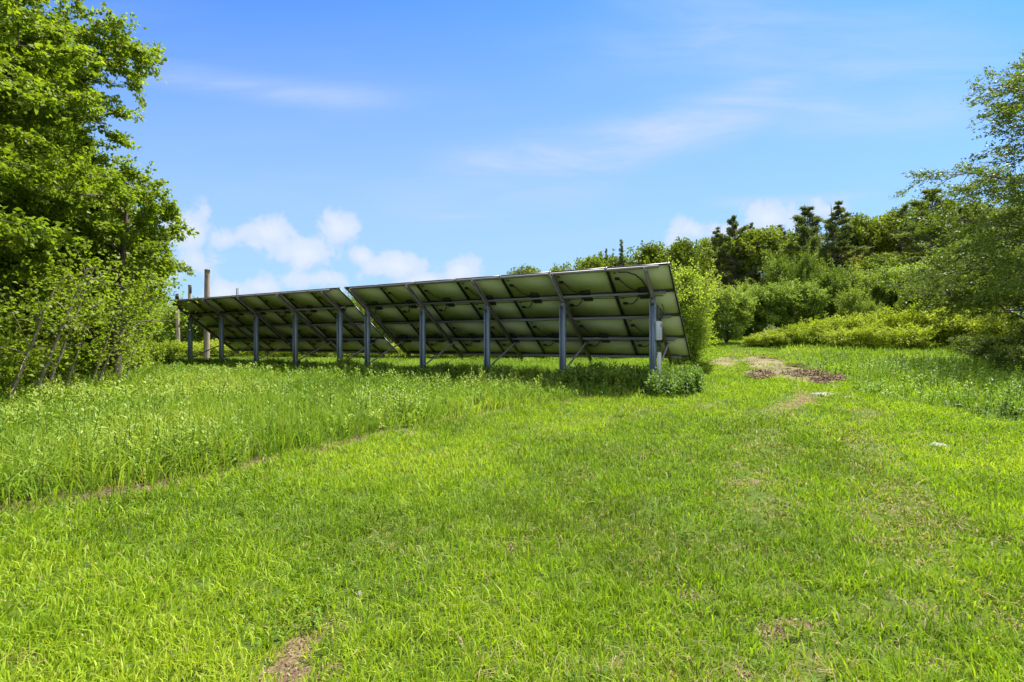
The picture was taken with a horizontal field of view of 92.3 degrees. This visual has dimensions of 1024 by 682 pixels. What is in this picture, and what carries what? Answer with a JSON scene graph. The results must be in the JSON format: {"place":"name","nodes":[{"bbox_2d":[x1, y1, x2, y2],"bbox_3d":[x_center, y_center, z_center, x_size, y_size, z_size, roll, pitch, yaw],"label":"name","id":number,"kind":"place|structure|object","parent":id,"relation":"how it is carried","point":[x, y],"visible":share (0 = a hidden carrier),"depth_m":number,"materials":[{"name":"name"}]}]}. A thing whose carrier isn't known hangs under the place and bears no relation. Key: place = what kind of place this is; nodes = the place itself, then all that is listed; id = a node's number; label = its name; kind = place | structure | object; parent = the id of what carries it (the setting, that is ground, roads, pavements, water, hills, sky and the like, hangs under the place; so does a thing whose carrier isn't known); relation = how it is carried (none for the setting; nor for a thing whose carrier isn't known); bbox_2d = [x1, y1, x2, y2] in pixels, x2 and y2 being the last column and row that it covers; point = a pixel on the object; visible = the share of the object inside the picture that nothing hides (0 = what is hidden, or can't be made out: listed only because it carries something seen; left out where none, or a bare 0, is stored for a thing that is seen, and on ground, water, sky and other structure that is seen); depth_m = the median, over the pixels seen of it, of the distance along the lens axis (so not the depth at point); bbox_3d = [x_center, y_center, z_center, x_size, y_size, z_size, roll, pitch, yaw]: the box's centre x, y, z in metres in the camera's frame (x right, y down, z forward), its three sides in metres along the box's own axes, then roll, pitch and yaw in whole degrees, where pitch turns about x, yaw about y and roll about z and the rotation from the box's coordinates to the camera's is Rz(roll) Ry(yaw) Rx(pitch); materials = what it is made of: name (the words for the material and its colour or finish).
{"place":"outdoors","nodes":[
{"label":"outdoors","id":0,"kind":"place"},
{"bbox_2d":[0,328,1023,681],"bbox_3d":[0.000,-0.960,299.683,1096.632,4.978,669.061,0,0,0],"label":"ground","id":1,"kind":"structure","parent":0,"point":[816,672],"depth_m":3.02,"materials":[{"name":"green plant"}]},
{"bbox_2d":[0,327,42,393],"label":"leafy shrub","id":2,"kind":"object","parent":1,"relation":"on","point":[10,377],"visible":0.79,"depth_m":10.42,"materials":[{"name":"green plant"}]},
{"bbox_2d":[0,65,43,215],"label":"broadleaf tree","id":3,"kind":"object","parent":1,"relation":"on","point":[7,100],"visible":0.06,"depth_m":13.21,"materials":[{"name":"green plant"}]},
{"bbox_2d":[1,357,48,392],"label":"leafy shrub","id":4,"kind":"object","parent":1,"relation":"on","point":[27,371],"visible":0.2,"depth_m":11.91,"materials":[{"name":"green plant"}]},
{"bbox_2d":[0,0,71,326],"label":"broadleaf tree","id":5,"kind":"object","parent":1,"relation":"on","point":[7,171],"visible":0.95,"depth_m":8.72,"materials":[{"name":"green plant"}]},
{"bbox_2d":[16,340,82,382],"bbox_3d":[-12.257,0.743,12.918,1.545,1.525,1.412,0,0,14],"label":"leafy shrub","id":6,"kind":"object","parent":1,"relation":"on","point":[63,364],"visible":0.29,"depth_m":12.91,"materials":[{"name":"green plant"}]},
{"bbox_2d":[3,207,96,365],"bbox_3d":[-12.836,-1.067,13.818,2.178,5.076,2.605,0,0,-40],"label":"leaning sapling","id":7,"kind":"object","parent":1,"relation":"on","point":[23,286],"visible":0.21,"depth_m":13.55,"materials":[{"name":"green plant"}]},
{"bbox_2d":[0,258,107,401],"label":"leaning sapling","id":8,"kind":"object","parent":1,"relation":"on","point":[28,351],"visible":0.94,"depth_m":10.27,"materials":[{"name":"green plant"}]},
{"bbox_2d":[33,349,93,377],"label":"leafy shrub","id":9,"kind":"object","parent":1,"relation":"on","point":[82,370],"visible":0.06,"depth_m":14.41,"materials":[{"name":"green plant"}]},
{"bbox_2d":[0,218,132,391],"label":"leaning sapling","id":10,"kind":"object","parent":1,"relation":"on","point":[47,362],"visible":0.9,"depth_m":11.16,"materials":[{"name":"green plant"}]},
{"bbox_2d":[0,99,152,354],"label":"broadleaf tree","id":11,"kind":"object","parent":1,"relation":"on","point":[118,225],"visible":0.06,"depth_m":15.53,"materials":[{"name":"green plant"}]},
{"bbox_2d":[5,249,149,387],"bbox_3d":[-10.459,-0.389,11.776,2.409,3.776,2.429,0,0,29],"label":"leaning sapling","id":12,"kind":"object","parent":1,"relation":"on","point":[66,275],"visible":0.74,"depth_m":11.56,"materials":[{"name":"green plant"}]},
{"bbox_2d":[0,0,171,373],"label":"broadleaf tree","id":13,"kind":"object","parent":1,"relation":"on","point":[50,57],"visible":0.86,"depth_m":12.09,"materials":[{"name":"green plant"}]},
{"bbox_2d":[23,263,149,385],"bbox_3d":[-10.815,-0.247,12.561,2.513,3.464,1.779,0,0,-38],"label":"leaning sapling","id":14,"kind":"object","parent":1,"relation":"on","point":[94,348],"visible":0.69,"depth_m":12.67,"materials":[{"name":"green plant"}]},
{"bbox_2d":[57,339,127,376],"bbox_3d":[-13.161,0.708,15.192,1.627,1.568,1.486,0,0,0],"label":"leafy shrub","id":15,"kind":"object","parent":1,"relation":"on","point":[93,363],"visible":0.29,"depth_m":15.11,"materials":[{"name":"green plant"}]},
{"bbox_2d":[2,173,195,350],"bbox_3d":[-18.303,-2.978,21.169,7.903,8.931,7.689,0,0,-30],"label":"broadleaf tree","id":16,"kind":"object","parent":1,"relation":"on","point":[138,319],"visible":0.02,"depth_m":20.59,"materials":[{"name":"green plant"}]},
{"bbox_2d":[47,238,164,381],"bbox_3d":[-11.286,-0.701,13.455,2.420,4.363,2.259,0,0,20],"label":"leaning sapling","id":17,"kind":"object","parent":1,"relation":"on","point":[97,316],"visible":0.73,"depth_m":13.65,"materials":[{"name":"green plant"}]},
{"bbox_2d":[54,158,198,377],"bbox_3d":[-12.422,-2.012,15.656,4.050,7.039,3.946,0,0,0],"label":"broadleaf tree","id":18,"kind":"object","parent":1,"relation":"on","point":[145,219],"visible":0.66,"depth_m":15.37,"materials":[{"name":"green plant"}]},
{"bbox_2d":[100,333,155,371],"bbox_3d":[-14.133,0.603,17.996,1.789,1.758,1.635,0,0,-15],"label":"leafy shrub","id":19,"kind":"object","parent":1,"relation":"on","point":[140,355],"visible":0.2,"depth_m":18.06,"materials":[{"name":"green plant"}]},
{"bbox_2d":[83,264,198,385],"bbox_3d":[-10.159,-0.335,13.485,2.732,3.638,2.446,0,0,-29],"label":"leaning sapling","id":20,"kind":"object","parent":1,"relation":"on","point":[145,296],"visible":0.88,"depth_m":13.46,"materials":[{"name":"green plant"}]},
{"bbox_2d":[104,314,178,379],"bbox_3d":[-11.376,0.279,14.777,1.791,2.383,2.726,0,0,0],"label":"leaning sapling","id":21,"kind":"object","parent":1,"relation":"on","point":[133,350],"visible":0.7,"depth_m":14.82,"materials":[{"name":"green plant"}]},
{"bbox_2d":[125,282,177,341],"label":"young willow","id":22,"kind":"object","parent":1,"relation":"on","point":[148,308],"visible":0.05,"depth_m":46.61,"materials":[{"name":"green plant"}]},
{"bbox_2d":[137,339,171,363],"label":"leafy shrub","id":23,"kind":"object","parent":1,"relation":"on","point":[163,351],"visible":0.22,"depth_m":21.53,"materials":[{"name":"green plant"}]},
{"bbox_2d":[145,299,175,342],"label":"young alder","id":24,"kind":"object","parent":1,"relation":"on","point":[162,337],"visible":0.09,"depth_m":49.56,"materials":[{"name":"green plant"}]},
{"bbox_2d":[149,340,186,358],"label":"leafy shrub","id":25,"kind":"object","parent":1,"relation":"on","point":[172,346],"visible":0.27,"depth_m":25.04,"materials":[{"name":"green plant"}]},
{"bbox_2d":[147,296,203,345],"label":"young willow","id":26,"kind":"object","parent":1,"relation":"on","point":[183,322],"visible":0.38,"depth_m":43.17,"materials":[{"name":"green plant"}]},
{"bbox_2d":[177,341,213,357],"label":"hedge shrub","id":27,"kind":"object","parent":1,"relation":"on","point":[197,349],"visible":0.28,"depth_m":35.63,"materials":[{"name":"green plant"}]},
{"bbox_2d":[203,269,209,358],"bbox_3d":[-17.891,-1.211,28.800,0.358,5.970,0.335,0,0,0],"label":"wooden pole","id":28,"kind":"object","parent":1,"relation":"on","point":[206,343],"visible":0.6,"depth_m":28.69,"materials":[{"name":"brown wood"}]},
{"bbox_2d":[212,343,253,357],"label":"hedge shrub","id":29,"kind":"object","parent":1,"relation":"on","point":[228,351],"visible":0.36,"depth_m":36.41,"materials":[{"name":"green plant"}]},
{"bbox_2d":[170,287,397,366],"bbox_3d":[-10.828,-0.341,22.597,11.710,3.958,3.433,0,0,29],"label":"solar array","id":30,"kind":"object","parent":1,"relation":"on","point":[327,320],"visible":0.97,"depth_m":21.98,"materials":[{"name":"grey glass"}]},
{"bbox_2d":[163,357,709,397],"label":"undergrowth","id":31,"kind":"object","parent":1,"relation":"on","point":[683,379],"visible":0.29,"depth_m":13.42,"materials":[{"name":"green plant"}]},
{"bbox_2d":[0,431,1015,681],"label":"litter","id":32,"kind":"object","parent":1,"relation":"on","point":[512,549],"visible":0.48,"depth_m":2.34,"materials":[{"name":"plant"}]},
{"bbox_2d":[0,337,1023,512],"bbox_3d":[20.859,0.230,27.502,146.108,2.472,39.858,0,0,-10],"label":"tall grass","id":33,"kind":"structure","parent":1,"relation":"on","point":[282,425],"depth_m":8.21,"materials":[{"name":"green plant"}]},
{"bbox_2d":[344,262,690,373],"bbox_3d":[-0.327,-0.175,16.766,11.710,3.708,3.433,0,0,29],"label":"solar array","id":34,"kind":"object","parent":1,"relation":"on","point":[605,311],"visible":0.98,"depth_m":16.02,"materials":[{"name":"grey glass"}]},
{"bbox_2d":[655,304,664,354],"bbox_3d":[4.041,-0.322,13.418,0.217,1.409,0.303,0,0,29],"label":"switch box","id":35,"kind":"object","parent":34,"relation":"attached to","point":[658,323],"visible":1,"depth_m":13.36,"materials":[{"name":"grey plastic"}]},
{"bbox_2d":[506,263,540,274],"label":"broadleaf tree","id":36,"kind":"object","parent":1,"relation":"on","point":[528,270],"visible":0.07,"depth_m":65.09,"materials":[{"name":"green plant"}]},
{"bbox_2d":[514,365,544,380],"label":"leafy shrub","id":37,"kind":"object","parent":1,"relation":"on","point":[523,372],"visible":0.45,"depth_m":14.21,"materials":[{"name":"green plant"}]},
{"bbox_2d":[554,254,616,270],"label":"broadleaf tree","id":38,"kind":"object","parent":1,"relation":"on","point":[582,264],"visible":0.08,"depth_m":63.02,"materials":[{"name":"green plant"}]},
{"bbox_2d":[595,368,632,388],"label":"leafy shrub","id":39,"kind":"object","parent":1,"relation":"on","point":[614,374],"visible":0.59,"depth_m":13.16,"materials":[{"name":"green plant"}]},
{"bbox_2d":[587,248,642,267],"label":"broadleaf tree","id":40,"kind":"object","parent":1,"relation":"on","point":[600,258],"visible":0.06,"depth_m":64.58,"materials":[{"name":"green plant"}]},
{"bbox_2d":[609,240,674,265],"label":"broadleaf tree","id":41,"kind":"object","parent":1,"relation":"on","point":[647,254],"visible":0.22,"depth_m":61.10,"materials":[{"name":"green plant"}]},
{"bbox_2d":[656,236,719,279],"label":"broadleaf tree","id":42,"kind":"object","parent":1,"relation":"on","point":[680,251],"visible":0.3,"depth_m":52.91,"materials":[{"name":"green plant"}]},
{"bbox_2d":[661,256,722,367],"bbox_3d":[6.671,-0.952,19.357,3.114,4.863,3.730,0,0,0],"label":"tall bush","id":43,"kind":"object","parent":1,"relation":"on","point":[698,320],"visible":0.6,"depth_m":18.96,"materials":[{"name":"green plant"}]},
{"bbox_2d":[680,267,723,331],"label":"broadleaf tree","id":44,"kind":"object","parent":1,"relation":"on","point":[700,272],"visible":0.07,"depth_m":50.53,"materials":[{"name":"green plant"}]},
{"bbox_2d":[696,360,716,372],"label":"leafy shrub","id":45,"kind":"object","parent":1,"relation":"on","point":[708,366],"visible":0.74,"depth_m":18.97,"materials":[{"name":"green plant"}]},
{"bbox_2d":[696,236,732,335],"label":"broadleaf tree","id":46,"kind":"object","parent":1,"relation":"on","point":[706,241],"visible":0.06,"depth_m":59.32,"materials":[{"name":"green plant"}]},
{"bbox_2d":[710,227,732,324],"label":"pine tree","id":47,"kind":"object","parent":1,"relation":"on","point":[722,249],"visible":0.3,"depth_m":55.61,"materials":[{"name":"green plant"}]},
{"bbox_2d":[703,284,759,342],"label":"young alder","id":48,"kind":"object","parent":1,"relation":"on","point":[735,313],"visible":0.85,"depth_m":37.14,"materials":[{"name":"green plant"}]},
{"bbox_2d":[709,215,765,333],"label":"pine tree","id":49,"kind":"object","parent":1,"relation":"on","point":[728,259],"visible":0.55,"depth_m":54.53,"materials":[{"name":"green plant"}]},
{"bbox_2d":[726,277,760,336],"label":"young willow","id":50,"kind":"object","parent":1,"relation":"on","point":[744,289],"visible":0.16,"depth_m":43.85,"materials":[{"name":"green plant"}]},
{"bbox_2d":[739,333,768,346],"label":"hedge shrub","id":51,"kind":"object","parent":1,"relation":"on","point":[752,340],"visible":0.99,"depth_m":33.72,"materials":[{"name":"green plant"}]},
{"bbox_2d":[711,224,804,334],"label":"broadleaf tree","id":52,"kind":"object","parent":1,"relation":"on","point":[763,244],"visible":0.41,"depth_m":53.99,"materials":[{"name":"green plant"}]},
{"bbox_2d":[751,329,792,346],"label":"hedge shrub","id":53,"kind":"object","parent":1,"relation":"on","point":[773,337],"visible":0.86,"depth_m":33.69,"materials":[{"name":"green plant"}]},
{"bbox_2d":[743,281,803,334],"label":"young alder","id":54,"kind":"object","parent":1,"relation":"on","point":[775,296],"visible":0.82,"depth_m":41.09,"materials":[{"name":"green plant"}]},
{"bbox_2d":[754,248,808,330],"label":"young willow","id":55,"kind":"object","parent":1,"relation":"on","point":[778,272],"visible":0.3,"depth_m":47.74,"materials":[{"name":"green plant"}]},
{"bbox_2d":[724,350,847,383],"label":"mulch","id":56,"kind":"object","parent":1,"relation":"on","point":[813,373],"visible":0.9,"depth_m":18.59,"materials":[{"name":"brown plant"}]},
{"bbox_2d":[770,322,817,345],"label":"hedge shrub","id":57,"kind":"object","parent":1,"relation":"on","point":[796,334],"visible":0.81,"depth_m":33.55,"materials":[{"name":"green plant"}]},
{"bbox_2d":[761,277,831,333],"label":"young alder","id":58,"kind":"object","parent":1,"relation":"on","point":[814,298],"visible":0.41,"depth_m":41.55,"materials":[{"name":"green plant"}]},
{"bbox_2d":[763,205,839,285],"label":"pine tree","id":59,"kind":"object","parent":1,"relation":"on","point":[806,230],"visible":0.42,"depth_m":50.24,"materials":[{"name":"green plant"}]},
{"bbox_2d":[785,240,828,323],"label":"young willow","id":60,"kind":"object","parent":1,"relation":"on","point":[808,263],"visible":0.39,"depth_m":46.56,"materials":[{"name":"green plant"}]},
{"bbox_2d":[786,314,833,344],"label":"hedge shrub","id":61,"kind":"object","parent":1,"relation":"on","point":[814,325],"visible":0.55,"depth_m":34.04,"materials":[{"name":"green plant"}]},
{"bbox_2d":[808,311,853,344],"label":"hedge shrub","id":62,"kind":"object","parent":1,"relation":"on","point":[836,324],"visible":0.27,"depth_m":34.31,"materials":[{"name":"green plant"}]},
{"bbox_2d":[799,258,874,329],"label":"young willow","id":63,"kind":"object","parent":1,"relation":"on","point":[833,279],"visible":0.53,"depth_m":43.19,"materials":[{"name":"green plant"}]},
{"bbox_2d":[816,325,861,347],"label":"hedge shrub","id":64,"kind":"object","parent":1,"relation":"on","point":[839,338],"visible":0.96,"depth_m":32.06,"materials":[{"name":"green plant"}]},
{"bbox_2d":[827,245,862,278],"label":"broadleaf tree","id":65,"kind":"object","parent":1,"relation":"on","point":[844,259],"visible":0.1,"depth_m":51.23,"materials":[{"name":"green plant"}]},
{"bbox_2d":[816,200,874,282],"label":"pine tree","id":66,"kind":"object","parent":1,"relation":"on","point":[833,223],"visible":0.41,"depth_m":50.55,"materials":[{"name":"green plant"}]},
{"bbox_2d":[833,282,873,319],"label":"young willow","id":67,"kind":"object","parent":1,"relation":"on","point":[851,301],"visible":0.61,"depth_m":38.75,"materials":[{"name":"green plant"}]},
{"bbox_2d":[831,309,882,345],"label":"hedge shrub","id":68,"kind":"object","parent":1,"relation":"on","point":[854,321],"visible":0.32,"depth_m":33.87,"materials":[{"name":"green plant"}]},
{"bbox_2d":[834,211,897,267],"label":"broadleaf tree","id":69,"kind":"object","parent":1,"relation":"on","point":[873,232],"visible":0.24,"depth_m":60.37,"materials":[{"name":"green plant"}]},
{"bbox_2d":[837,262,894,316],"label":"young willow","id":70,"kind":"object","parent":1,"relation":"on","point":[861,279],"visible":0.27,"depth_m":43.00,"materials":[{"name":"green plant"}]},
{"bbox_2d":[858,297,885,321],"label":"young willow","id":71,"kind":"object","parent":1,"relation":"on","point":[869,306],"visible":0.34,"depth_m":37.81,"materials":[{"name":"green plant"}]},
{"bbox_2d":[848,320,898,350],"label":"hedge shrub","id":72,"kind":"object","parent":1,"relation":"on","point":[869,335],"visible":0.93,"depth_m":31.11,"materials":[{"name":"green plant"}]},
{"bbox_2d":[850,311,896,344],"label":"hedge shrub","id":73,"kind":"object","parent":1,"relation":"on","point":[871,320],"visible":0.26,"depth_m":33.42,"materials":[{"name":"green plant"}]},
{"bbox_2d":[848,257,912,314],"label":"young willow","id":74,"kind":"object","parent":1,"relation":"on","point":[889,304],"visible":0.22,"depth_m":43.00,"materials":[{"name":"green plant"}]},
{"bbox_2d":[853,252,909,310],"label":"broadleaf tree","id":75,"kind":"object","parent":1,"relation":"on","point":[880,260],"visible":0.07,"depth_m":49.10,"materials":[{"name":"green plant"}]},
{"bbox_2d":[862,305,911,346],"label":"hedge shrub","id":76,"kind":"object","parent":1,"relation":"on","point":[885,316],"visible":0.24,"depth_m":33.56,"materials":[{"name":"green plant"}]},
{"bbox_2d":[853,200,927,260],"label":"broadleaf tree","id":77,"kind":"object","parent":1,"relation":"on","point":[887,230],"visible":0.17,"depth_m":58.91,"materials":[{"name":"green plant"}]},
{"bbox_2d":[888,203,919,264],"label":"pine tree","id":78,"kind":"object","parent":1,"relation":"on","point":[901,245],"visible":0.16,"depth_m":55.75,"materials":[{"name":"green plant"}]},
{"bbox_2d":[869,256,941,314],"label":"young alder","id":79,"kind":"object","parent":1,"relation":"on","point":[896,273],"visible":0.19,"depth_m":42.15,"materials":[{"name":"green plant"}]},
{"bbox_2d":[881,320,941,348],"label":"hedge shrub","id":80,"kind":"object","parent":1,"relation":"on","point":[915,336],"visible":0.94,"depth_m":30.42,"materials":[{"name":"green plant"}]},
{"bbox_2d":[877,296,949,345],"bbox_3d":[27.155,-1.211,32.988,4.252,3.814,3.840,0,0,1],"label":"hedge shrub","id":81,"kind":"object","parent":1,"relation":"on","point":[908,314],"visible":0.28,"depth_m":32.49,"materials":[{"name":"green plant"}]},
{"bbox_2d":[871,188,971,268],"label":"pine tree","id":82,"kind":"object","parent":1,"relation":"on","point":[914,203],"visible":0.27,"depth_m":49.72,"materials":[{"name":"green plant"}]},
{"bbox_2d":[895,241,947,270],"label":"broadleaf tree","id":83,"kind":"object","parent":1,"relation":"on","point":[907,253],"visible":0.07,"depth_m":53.71,"materials":[{"name":"green plant"}]},
{"bbox_2d":[900,306,968,346],"bbox_3d":[27.748,-1.009,32.060,3.437,3.520,3.806,0,0,5],"label":"hedge shrub","id":84,"kind":"object","parent":1,"relation":"on","point":[933,322],"visible":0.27,"depth_m":31.21,"materials":[{"name":"green plant"}]},
{"bbox_2d":[871,214,1023,325],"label":"spreading tree","id":85,"kind":"object","parent":1,"relation":"on","point":[928,304],"visible":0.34,"depth_m":21.09,"materials":[{"name":"green plant"}]},
{"bbox_2d":[886,49,1023,316],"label":"birch tree","id":86,"kind":"object","parent":1,"relation":"on","point":[997,261],"visible":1,"depth_m":15.94,"materials":[{"name":"green plant"}]},
{"bbox_2d":[922,195,1001,243],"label":"broadleaf tree","id":87,"kind":"object","parent":1,"relation":"on","point":[970,214],"visible":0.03,"depth_m":56.54,"materials":[{"name":"green plant"}]},
{"bbox_2d":[926,306,999,347],"bbox_3d":[28.226,-0.913,31.020,3.994,3.458,3.608,0,0,9],"label":"hedge shrub","id":88,"kind":"object","parent":1,"relation":"on","point":[949,327],"visible":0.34,"depth_m":30.70,"materials":[{"name":"green plant"}]},
{"bbox_2d":[949,333,995,353],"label":"leafy shrub","id":89,"kind":"object","parent":1,"relation":"on","point":[960,341],"visible":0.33,"depth_m":26.82,"materials":[{"name":"green plant"}]},
{"bbox_2d":[943,333,1023,360],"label":"leafy shrub","id":90,"kind":"object","parent":1,"relation":"on","point":[985,348],"visible":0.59,"depth_m":21.63,"materials":[{"name":"green plant"}]},
{"bbox_2d":[946,308,1020,347],"bbox_3d":[28.725,-0.804,29.938,3.760,3.363,4.163,0,0,13],"label":"hedge shrub","id":91,"kind":"object","parent":1,"relation":"on","point":[967,327],"visible":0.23,"depth_m":29.72,"materials":[{"name":"green plant"}]},
{"bbox_2d":[958,307,1023,339],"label":"hedge shrub","id":92,"kind":"object","parent":1,"relation":"on","point":[992,324],"visible":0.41,"depth_m":28.10,"materials":[{"name":"green plant"}]},
{"bbox_2d":[959,172,1023,337],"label":"birch tree","id":93,"kind":"object","parent":1,"relation":"on","point":[993,208],"visible":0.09,"depth_m":27.92,"materials":[{"name":"green plant"}]},
{"bbox_2d":[969,342,1023,374],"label":"leafy shrub","id":94,"kind":"object","parent":1,"relation":"on","point":[1013,354],"visible":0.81,"depth_m":17.22,"materials":[{"name":"green plant"}]},
{"bbox_2d":[978,202,1023,331],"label":"birch tree","id":95,"kind":"object","parent":1,"relation":"on","point":[1015,309],"visible":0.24,"depth_m":21.14,"materials":[{"name":"green plant"}]},
{"bbox_2d":[987,318,1023,344],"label":"leafy shrub","id":96,"kind":"object","parent":1,"relation":"on","point":[1020,328],"visible":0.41,"depth_m":21.87,"materials":[{"name":"green plant"}]},
{"bbox_2d":[23,0,1023,341],"label":"sky","id":97,"kind":"structure","parent":0,"point":[305,144],"materials":[{"name":"blue"}]},
{"bbox_2d":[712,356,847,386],"bbox_3d":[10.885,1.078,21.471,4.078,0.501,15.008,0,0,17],"label":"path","id":98,"kind":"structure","parent":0,"point":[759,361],"depth_m":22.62,"materials":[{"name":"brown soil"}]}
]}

